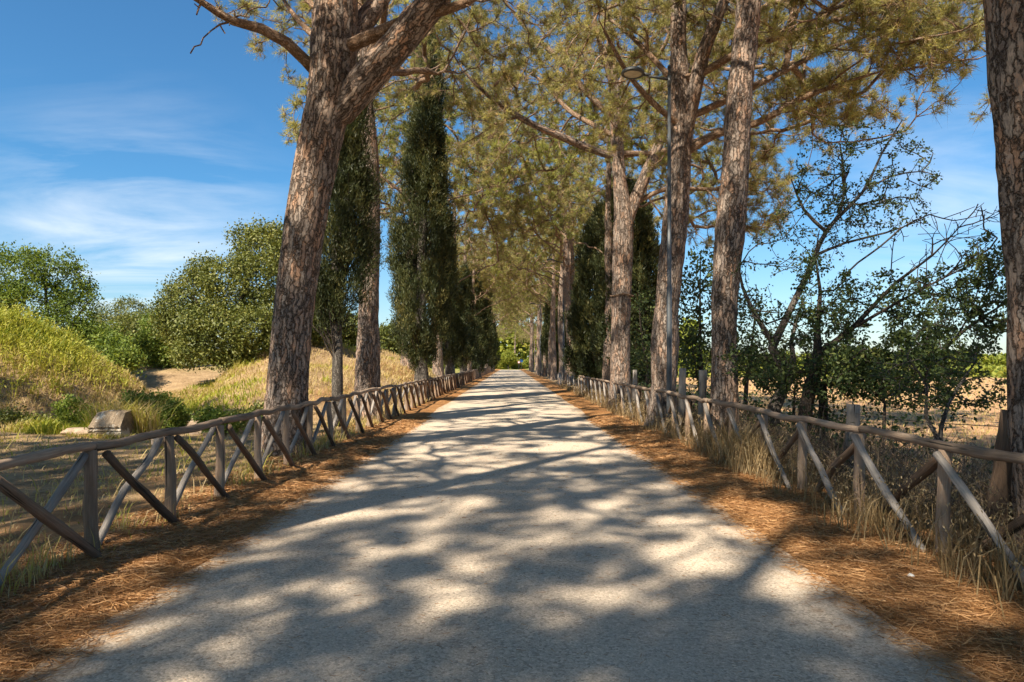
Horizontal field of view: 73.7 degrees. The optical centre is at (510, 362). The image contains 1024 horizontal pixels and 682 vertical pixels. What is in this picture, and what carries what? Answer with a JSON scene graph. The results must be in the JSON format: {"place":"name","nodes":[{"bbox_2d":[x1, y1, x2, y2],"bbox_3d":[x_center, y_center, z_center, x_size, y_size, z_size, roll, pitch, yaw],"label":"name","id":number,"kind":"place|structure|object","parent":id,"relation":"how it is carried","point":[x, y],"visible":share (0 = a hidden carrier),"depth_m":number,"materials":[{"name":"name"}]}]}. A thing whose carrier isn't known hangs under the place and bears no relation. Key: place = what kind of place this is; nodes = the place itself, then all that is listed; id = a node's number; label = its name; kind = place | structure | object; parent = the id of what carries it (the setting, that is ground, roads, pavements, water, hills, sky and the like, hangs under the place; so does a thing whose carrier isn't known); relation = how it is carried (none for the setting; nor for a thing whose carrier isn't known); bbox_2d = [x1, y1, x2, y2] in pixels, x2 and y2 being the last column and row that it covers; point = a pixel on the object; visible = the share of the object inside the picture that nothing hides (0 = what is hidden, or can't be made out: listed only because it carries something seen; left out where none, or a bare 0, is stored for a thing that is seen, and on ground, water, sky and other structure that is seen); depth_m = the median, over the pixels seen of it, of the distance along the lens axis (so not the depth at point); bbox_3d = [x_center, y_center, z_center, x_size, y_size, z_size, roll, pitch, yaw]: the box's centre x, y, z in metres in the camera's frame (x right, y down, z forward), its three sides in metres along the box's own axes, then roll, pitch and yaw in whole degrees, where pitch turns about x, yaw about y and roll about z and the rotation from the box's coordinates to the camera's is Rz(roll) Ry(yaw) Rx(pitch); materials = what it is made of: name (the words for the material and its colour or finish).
{"place":"outdoors","nodes":[
{"label":"outdoors","id":0,"kind":"place"},
{"bbox_2d":[16,370,983,681],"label":"road","id":1,"kind":"structure","parent":0,"point":[546,512],"depth_m":5.28,"materials":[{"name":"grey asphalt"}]},
{"bbox_2d":[0,0,1006,361],"label":"sky","id":2,"kind":"structure","parent":0,"point":[125,147],"materials":[{"name":"blue"}]},
{"bbox_2d":[0,330,1023,681],"bbox_3d":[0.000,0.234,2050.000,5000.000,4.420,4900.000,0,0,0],"label":"ground","id":3,"kind":"structure","parent":0,"point":[170,378],"depth_m":9.96,"materials":[{"name":"brown soil"}]},
{"bbox_2d":[0,403,56,426],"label":"bush","id":4,"kind":"object","parent":3,"relation":"on","point":[10,416],"visible":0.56,"depth_m":19.70,"materials":[{"name":"green plant"}]},
{"bbox_2d":[0,239,107,336],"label":"broadleaf tree","id":5,"kind":"object","parent":3,"relation":"on","point":[64,298],"visible":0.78,"depth_m":36.41,"materials":[{"name":"green plant"}]},
{"bbox_2d":[60,427,87,435],"bbox_3d":[-11.549,1.851,18.326,0.858,0.238,0.499,0,0,-18],"label":"rock","id":6,"kind":"object","parent":3,"relation":"on","point":[80,430],"visible":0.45,"depth_m":18.14,"materials":[{"name":"beige stone"}]},
{"bbox_2d":[50,392,98,426],"bbox_3d":[-12.407,1.451,19.657,1.538,1.299,1.091,0,0,0],"label":"bush","id":7,"kind":"object","parent":3,"relation":"on","point":[61,411],"visible":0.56,"depth_m":19.43,"materials":[{"name":"green plant"}]},
{"bbox_2d":[54,311,148,379],"bbox_3d":[-21.482,-0.655,36.155,6.464,4.302,3.418,0,0,37],"label":"bush","id":8,"kind":"object","parent":3,"relation":"on","point":[118,349],"visible":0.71,"depth_m":35.57,"materials":[{"name":"green plant"}]},
{"bbox_2d":[87,409,133,437],"bbox_3d":[-10.727,1.647,18.344,0.864,0.738,0.883,0,0,-7],"label":"carved stone","id":9,"kind":"object","parent":3,"relation":"on","point":[114,421],"visible":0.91,"depth_m":18.13,"materials":[{"name":"beige stone"}]},
{"bbox_2d":[87,294,155,336],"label":"bush","id":10,"kind":"object","parent":3,"relation":"on","point":[124,304],"visible":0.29,"depth_m":65.48,"materials":[{"name":"green plant"}]},
{"bbox_2d":[99,308,163,366],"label":"bush","id":11,"kind":"object","parent":3,"relation":"on","point":[127,320],"visible":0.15,"depth_m":43.80,"materials":[{"name":"green plant"}]},
{"bbox_2d":[119,387,172,422],"bbox_3d":[-11.190,1.401,21.020,1.782,1.343,1.193,0,0,0],"label":"bush","id":12,"kind":"object","parent":3,"relation":"on","point":[148,397],"visible":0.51,"depth_m":20.81,"materials":[{"name":"green plant"}]},
{"bbox_2d":[151,436,163,447],"bbox_3d":[-8.005,1.758,15.573,0.372,0.377,0.385,0,0,4],"label":"rock","id":13,"kind":"object","parent":3,"relation":"on","point":[152,442],"visible":0.2,"depth_m":15.48,"materials":[{"name":"grey stone"}]},
{"bbox_2d":[127,304,201,368],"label":"bush","id":14,"kind":"object","parent":3,"relation":"on","point":[145,338],"visible":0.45,"depth_m":41.14,"materials":[{"name":"green plant"}]},
{"bbox_2d":[152,394,194,428],"bbox_3d":[-9.867,1.572,19.980,1.089,1.365,1.027,0,0,17],"label":"bush","id":15,"kind":"object","parent":3,"relation":"on","point":[180,417],"visible":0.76,"depth_m":19.84,"materials":[{"name":"green plant"}]},
{"bbox_2d":[187,420,201,433],"bbox_3d":[-8.518,1.776,18.619,0.569,0.597,0.691,0,0,14],"label":"rock","id":16,"kind":"object","parent":3,"relation":"on","point":[192,422],"visible":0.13,"depth_m":18.39,"materials":[{"name":"beige stone"}]},
{"bbox_2d":[0,395,433,599],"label":"field grass","id":17,"kind":"structure","parent":3,"relation":"on","point":[317,444],"depth_m":9.93,"materials":[{"name":"plant"}]},
{"bbox_2d":[0,298,436,438],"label":"mound grass","id":18,"kind":"structure","parent":3,"relation":"on","point":[53,339],"depth_m":23.86,"materials":[{"name":"green plant"}]},
{"bbox_2d":[190,404,246,434],"bbox_3d":[-7.770,1.592,18.234,1.519,1.026,1.127,0,0,0],"label":"bush","id":19,"kind":"object","parent":3,"relation":"on","point":[212,414],"visible":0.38,"depth_m":18.07,"materials":[{"name":"green plant"}]},
{"bbox_2d":[145,212,330,374],"bbox_3d":[-11.779,-2.928,30.069,7.957,7.871,5.877,0,0,-20],"label":"oak tree","id":20,"kind":"object","parent":3,"relation":"on","point":[192,322],"visible":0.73,"depth_m":29.13,"materials":[{"name":"green plant"}]},
{"bbox_2d":[217,400,263,431],"bbox_3d":[-7.458,1.577,19.565,2.046,1.129,1.556,0,0,0],"label":"bush","id":21,"kind":"object","parent":3,"relation":"on","point":[250,410],"visible":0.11,"depth_m":19.38,"materials":[{"name":"green plant"}]},
{"bbox_2d":[0,366,494,585],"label":"timber fence","id":22,"kind":"object","parent":3,"relation":"on","point":[87,460],"visible":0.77,"depth_m":7.77,"materials":[{"name":"brown wood"}]},
{"bbox_2d":[190,0,476,456],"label":"pine tree","id":23,"kind":"object","parent":3,"relation":"on","point":[344,87],"visible":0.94,"depth_m":12.51,"materials":[{"name":"brown plant"}]},
{"bbox_2d":[325,310,357,348],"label":"bush","id":24,"kind":"object","parent":3,"relation":"on","point":[351,335],"visible":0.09,"depth_m":40.43,"materials":[{"name":"green plant"}]},
{"bbox_2d":[312,55,395,426],"bbox_3d":[-4.618,-3.563,18.590,2.819,10.909,2.552,0,0,-35],"label":"cypress tree","id":25,"kind":"object","parent":3,"relation":"on","point":[353,194],"visible":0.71,"depth_m":18.23,"materials":[{"name":"green plant"}]},
{"bbox_2d":[379,318,400,354],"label":"bush","id":26,"kind":"object","parent":3,"relation":"on","point":[386,344],"visible":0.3,"depth_m":51.06,"materials":[{"name":"green plant"}]},
{"bbox_2d":[229,0,566,420],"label":"pine tree","id":27,"kind":"object","parent":3,"relation":"on","point":[367,365],"visible":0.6,"depth_m":21.73,"materials":[{"name":"green plant"}]},
{"bbox_2d":[276,0,540,369],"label":"pine tree","id":28,"kind":"object","parent":3,"relation":"on","point":[293,125],"visible":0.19,"depth_m":34.22,"materials":[{"name":"green plant"}]},
{"bbox_2d":[383,27,462,400],"bbox_3d":[-3.912,-7.108,30.521,3.624,17.999,3.915,0,0,0],"label":"cypress tree","id":29,"kind":"object","parent":3,"relation":"on","point":[427,169],"visible":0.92,"depth_m":29.91,"materials":[{"name":"green plant"}]},
{"bbox_2d":[359,133,538,372],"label":"pine tree","id":30,"kind":"object","parent":3,"relation":"on","point":[458,202],"visible":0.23,"depth_m":49.07,"materials":[{"name":"green plant"}]},
{"bbox_2d":[374,88,538,375],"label":"pine tree","id":31,"kind":"object","parent":3,"relation":"on","point":[392,135],"visible":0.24,"depth_m":40.18,"materials":[{"name":"green plant"}]},
{"bbox_2d":[441,226,473,379],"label":"cypress tree","id":32,"kind":"object","parent":3,"relation":"on","point":[451,352],"visible":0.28,"depth_m":45.68,"materials":[{"name":"green plant"}]},
{"bbox_2d":[454,261,482,371],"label":"cypress tree","id":33,"kind":"object","parent":3,"relation":"on","point":[464,362],"visible":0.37,"depth_m":59.50,"materials":[{"name":"green plant"}]},
{"bbox_2d":[454,261,495,372],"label":"cypress tree","id":34,"kind":"object","parent":3,"relation":"on","point":[486,318],"visible":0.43,"depth_m":76.97,"materials":[{"name":"green plant"}]},
{"bbox_2d":[426,244,531,304],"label":"pine tree","id":35,"kind":"object","parent":3,"relation":"on","point":[527,291],"visible":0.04,"depth_m":81.86,"materials":[{"name":"green plant"}]},
{"bbox_2d":[427,210,531,296],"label":"pine tree","id":36,"kind":"object","parent":3,"relation":"on","point":[508,269],"visible":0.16,"depth_m":63.45,"materials":[{"name":"green plant"}]},
{"bbox_2d":[461,245,526,304],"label":"pine tree","id":37,"kind":"object","parent":3,"relation":"on","point":[504,290],"visible":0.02,"depth_m":94.99,"materials":[{"name":"green plant"}]},
{"bbox_2d":[488,313,501,370],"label":"cypress tree","id":38,"kind":"object","parent":3,"relation":"on","point":[494,360],"visible":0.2,"depth_m":126.97,"materials":[{"name":"green plant"}]},
{"bbox_2d":[456,231,536,370],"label":"pine tree","id":39,"kind":"object","parent":3,"relation":"on","point":[487,274],"visible":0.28,"depth_m":71.19,"materials":[{"name":"green plant"}]},
{"bbox_2d":[496,320,506,340],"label":"pine tree","id":40,"kind":"object","parent":3,"relation":"on","point":[501,332],"visible":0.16,"depth_m":186.54,"materials":[{"name":"green plant"}]},
{"bbox_2d":[490,300,513,323],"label":"pine tree","id":41,"kind":"object","parent":3,"relation":"on","point":[497,317],"visible":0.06,"depth_m":125.62,"materials":[{"name":"green plant"}]},
{"bbox_2d":[483,284,522,367],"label":"pine tree","id":42,"kind":"object","parent":3,"relation":"on","point":[507,315],"visible":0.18,"depth_m":103.38,"materials":[{"name":"green plant"}]},
{"bbox_2d":[495,361,510,368],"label":"bush","id":43,"kind":"object","parent":3,"relation":"on","point":[501,366],"visible":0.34,"depth_m":185.01,"materials":[{"name":"green plant"}]},
{"bbox_2d":[485,294,527,365],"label":"pine tree","id":44,"kind":"object","parent":3,"relation":"on","point":[498,310],"visible":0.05,"depth_m":118.61,"materials":[{"name":"green plant"}]},
{"bbox_2d":[495,318,518,331],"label":"pine tree","id":45,"kind":"object","parent":3,"relation":"on","point":[508,325],"visible":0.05,"depth_m":151.64,"materials":[{"name":"green plant"}]},
{"bbox_2d":[495,303,518,327],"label":"pine tree","id":46,"kind":"object","parent":3,"relation":"on","point":[514,323],"visible":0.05,"depth_m":137.75,"materials":[{"name":"green plant"}]},
{"bbox_2d":[500,349,517,368],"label":"bush","id":47,"kind":"object","parent":3,"relation":"on","point":[509,357],"visible":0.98,"depth_m":183.38,"materials":[{"name":"green plant"}]},
{"bbox_2d":[0,415,1023,681],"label":"pine needle litter","id":48,"kind":"object","parent":3,"relation":"on","point":[620,427],"visible":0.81,"depth_m":6.09,"materials":[{"name":"brown plant"}]},
{"bbox_2d":[497,320,535,352],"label":"pine tree","id":49,"kind":"object","parent":3,"relation":"on","point":[514,331],"visible":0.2,"depth_m":203.78,"materials":[{"name":"green plant"}]},
{"bbox_2d":[510,358,528,368],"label":"bush","id":50,"kind":"object","parent":3,"relation":"on","point":[525,363],"visible":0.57,"depth_m":187.11,"materials":[{"name":"green plant"}]},
{"bbox_2d":[499,301,542,370],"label":"pine tree","id":51,"kind":"object","parent":3,"relation":"on","point":[528,322],"visible":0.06,"depth_m":141.68,"materials":[{"name":"green plant"}]},
{"bbox_2d":[492,251,551,374],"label":"pine tree","id":52,"kind":"object","parent":3,"relation":"on","point":[538,341],"visible":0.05,"depth_m":94.83,"materials":[{"name":"green plant"}]},
{"bbox_2d":[499,294,544,371],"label":"pine tree","id":53,"kind":"object","parent":3,"relation":"on","point":[531,346],"visible":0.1,"depth_m":128.81,"materials":[{"name":"green plant"}]},
{"bbox_2d":[500,273,544,363],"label":"pine tree","id":54,"kind":"object","parent":3,"relation":"on","point":[520,307],"visible":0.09,"depth_m":105.90,"materials":[{"name":"green plant"}]},
{"bbox_2d":[502,293,543,372],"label":"pine tree","id":55,"kind":"object","parent":3,"relation":"on","point":[531,319],"visible":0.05,"depth_m":119.31,"materials":[{"name":"green plant"}]},
{"bbox_2d":[509,308,543,339],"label":"pine tree","id":56,"kind":"object","parent":3,"relation":"on","point":[526,325],"visible":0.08,"depth_m":156.00,"materials":[{"name":"green plant"}]},
{"bbox_2d":[513,325,542,368],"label":"pine tree","id":57,"kind":"object","parent":3,"relation":"on","point":[524,335],"visible":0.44,"depth_m":189.73,"materials":[{"name":"green plant"}]},
{"bbox_2d":[491,222,576,377],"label":"pine tree","id":58,"kind":"object","parent":3,"relation":"on","point":[549,354],"visible":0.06,"depth_m":77.69,"materials":[{"name":"green plant"}]},
{"bbox_2d":[491,218,577,379],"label":"pine tree","id":59,"kind":"object","parent":3,"relation":"on","point":[553,375],"visible":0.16,"depth_m":69.88,"materials":[{"name":"green plant"}]},
{"bbox_2d":[530,302,540,376],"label":"street lamp","id":60,"kind":"object","parent":3,"relation":"on","point":[540,339],"visible":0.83,"depth_m":83.97,"materials":[{"name":"grey metal"}]},
{"bbox_2d":[492,257,593,376],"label":"pine tree","id":61,"kind":"object","parent":3,"relation":"on","point":[544,368],"visible":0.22,"depth_m":84.41,"materials":[{"name":"green plant"}]},
{"bbox_2d":[489,185,597,381],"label":"pine tree","id":62,"kind":"object","parent":3,"relation":"on","point":[560,310],"visible":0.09,"depth_m":60.88,"materials":[{"name":"green plant"}]},
{"bbox_2d":[540,271,559,376],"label":"cypress tree","id":63,"kind":"object","parent":3,"relation":"on","point":[545,327],"visible":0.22,"depth_m":81.03,"materials":[{"name":"green plant"}]},
{"bbox_2d":[546,258,563,383],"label":"street lamp","id":64,"kind":"object","parent":3,"relation":"on","point":[550,259],"visible":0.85,"depth_m":47.44,"materials":[{"name":"grey metal"}]},
{"bbox_2d":[556,311,566,359],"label":"cypress tree","id":65,"kind":"object","parent":3,"relation":"on","point":[565,332],"visible":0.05,"depth_m":63.53,"materials":[{"name":"green plant"}]},
{"bbox_2d":[464,152,659,346],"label":"pine tree","id":66,"kind":"object","parent":3,"relation":"on","point":[549,234],"visible":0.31,"depth_m":45.71,"materials":[{"name":"green plant"}]},
{"bbox_2d":[462,123,663,385],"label":"pine tree","id":67,"kind":"object","parent":3,"relation":"on","point":[566,285],"visible":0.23,"depth_m":45.41,"materials":[{"name":"green plant"}]},
{"bbox_2d":[558,198,604,381],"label":"cypress tree","id":68,"kind":"object","parent":3,"relation":"on","point":[579,356],"visible":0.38,"depth_m":38.34,"materials":[{"name":"green plant"}]},
{"bbox_2d":[172,317,1005,368],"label":"woodland","id":69,"kind":"object","parent":3,"relation":"on","point":[522,352],"visible":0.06,"depth_m":218.11,"materials":[{"name":"green plant"}]},
{"bbox_2d":[479,55,722,387],"bbox_3d":[4.471,-6.402,33.522,13.453,16.533,12.200,0,0,-28],"label":"pine tree","id":70,"kind":"object","parent":3,"relation":"on","point":[536,154],"visible":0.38,"depth_m":33.02,"materials":[{"name":"green plant"}]},
{"bbox_2d":[580,168,680,390],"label":"cypress tree","id":71,"kind":"object","parent":3,"relation":"on","point":[646,246],"visible":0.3,"depth_m":33.19,"materials":[{"name":"green plant"}]},
{"bbox_2d":[630,284,655,384],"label":"broadleaf tree","id":72,"kind":"object","parent":3,"relation":"on","point":[640,363],"visible":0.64,"depth_m":30.48,"materials":[{"name":"green plant"}]},
{"bbox_2d":[621,65,671,429],"bbox_3d":[3.419,-2.827,17.150,1.279,9.280,0.590,0,0,0],"label":"street lamp","id":73,"kind":"object","parent":3,"relation":"on","point":[633,72],"visible":0.98,"depth_m":17.11,"materials":[{"name":"metal"}]},
{"bbox_2d":[446,0,898,405],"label":"pine tree","id":74,"kind":"object","parent":3,"relation":"on","point":[626,206],"visible":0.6,"depth_m":25.76,"materials":[{"name":"green plant"}]},
{"bbox_2d":[677,241,713,402],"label":"broadleaf tree","id":75,"kind":"object","parent":3,"relation":"on","point":[699,341],"visible":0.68,"depth_m":20.35,"materials":[{"name":"green plant"}]},
{"bbox_2d":[556,0,856,440],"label":"pine tree","id":76,"kind":"object","parent":3,"relation":"on","point":[730,225],"visible":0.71,"depth_m":13.80,"materials":[{"name":"brown plant"}]},
{"bbox_2d":[528,0,990,425],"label":"pine tree","id":77,"kind":"object","parent":3,"relation":"on","point":[924,44],"visible":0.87,"depth_m":18.20,"materials":[{"name":"green plant"}]},
{"bbox_2d":[737,285,786,414],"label":"broadleaf tree","id":78,"kind":"object","parent":3,"relation":"on","point":[740,330],"visible":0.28,"depth_m":23.75,"materials":[{"name":"green plant"}]},
{"bbox_2d":[737,340,827,426],"bbox_3d":[6.289,0.721,15.540,2.932,2.529,2.203,0,0,0],"label":"bush","id":79,"kind":"object","parent":3,"relation":"on","point":[794,390],"visible":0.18,"depth_m":15.33,"materials":[{"name":"green plant"}]},
{"bbox_2d":[556,378,1023,619],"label":"verge straw","id":80,"kind":"object","parent":3,"relation":"on","point":[744,459],"visible":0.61,"depth_m":7.31,"materials":[{"name":"beige plant"}]},
{"bbox_2d":[558,372,1023,583],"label":"timber fence","id":81,"kind":"object","parent":3,"relation":"on","point":[940,460],"visible":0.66,"depth_m":7.60,"materials":[{"name":"brown wood"}]},
{"bbox_2d":[583,364,1006,377],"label":"crop foliage","id":82,"kind":"object","parent":3,"relation":"on","point":[1000,371],"visible":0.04,"depth_m":88.94,"materials":[{"name":"green plant"}]},
{"bbox_2d":[600,378,993,481],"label":"undergrowth","id":83,"kind":"object","parent":3,"relation":"on","point":[836,435],"visible":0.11,"depth_m":12.36,"materials":[{"name":"brown plant"}]},
{"bbox_2d":[580,376,1023,559],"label":"dry thicket","id":84,"kind":"object","parent":3,"relation":"on","point":[982,468],"visible":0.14,"depth_m":9.01,"materials":[{"name":"brown plant"}]},
{"bbox_2d":[632,368,1012,550],"bbox_3d":[4.546,1.037,15.165,0.864,1.816,17.884,0,0,-2],"label":"wire fence","id":85,"kind":"object","parent":3,"relation":"on","point":[1001,442],"visible":0.5,"depth_m":6.38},
{"bbox_2d":[649,379,1006,491],"bbox_3d":[31.622,1.810,41.957,51.453,0.537,70.174,0,0,0],"label":"field stubble","id":86,"kind":"object","parent":3,"relation":"on","point":[929,413],"visible":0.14,"depth_m":25.35,"materials":[{"name":"beige plant"}]},
{"bbox_2d":[732,119,942,446],"bbox_3d":[6.830,-1.687,13.764,5.231,7.184,3.600,0,0,0],"label":"broadleaf tree","id":87,"kind":"object","parent":3,"relation":"on","point":[841,211],"visible":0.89,"depth_m":13.88,"materials":[{"name":"green plant"}]},
{"bbox_2d":[716,203,998,452],"label":"broadleaf tree","id":88,"kind":"object","parent":3,"relation":"on","point":[810,392],"visible":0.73,"depth_m":12.56,"materials":[{"name":"green plant"}]},
{"bbox_2d":[810,324,973,465],"bbox_3d":[6.686,0.632,12.011,3.161,2.760,2.296,0,0,0],"label":"tree","id":89,"kind":"object","parent":3,"relation":"on","point":[886,352],"visible":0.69,"depth_m":11.59,"materials":[{"name":"green plant"}]},
{"bbox_2d":[818,228,1006,443],"bbox_3d":[8.074,-0.333,12.752,4.744,4.518,3.080,0,0,0],"label":"broadleaf tree","id":90,"kind":"object","parent":3,"relation":"on","point":[966,304],"visible":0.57,"depth_m":12.37,"materials":[{"name":"green plant"}]},
{"bbox_2d":[864,315,1006,487],"bbox_3d":[5.416,0.599,8.760,1.571,2.428,3.020,0,0,37],"label":"sapling","id":91,"kind":"object","parent":3,"relation":"on","point":[949,394],"visible":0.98,"depth_m":8.57,"materials":[{"name":"green plant"}]},
{"bbox_2d":[983,0,1023,560],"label":"pine tree","id":92,"kind":"object","parent":3,"relation":"on","point":[1004,27],"visible":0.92,"depth_m":5.78,"materials":[{"name":"brown plant"}]}
]}

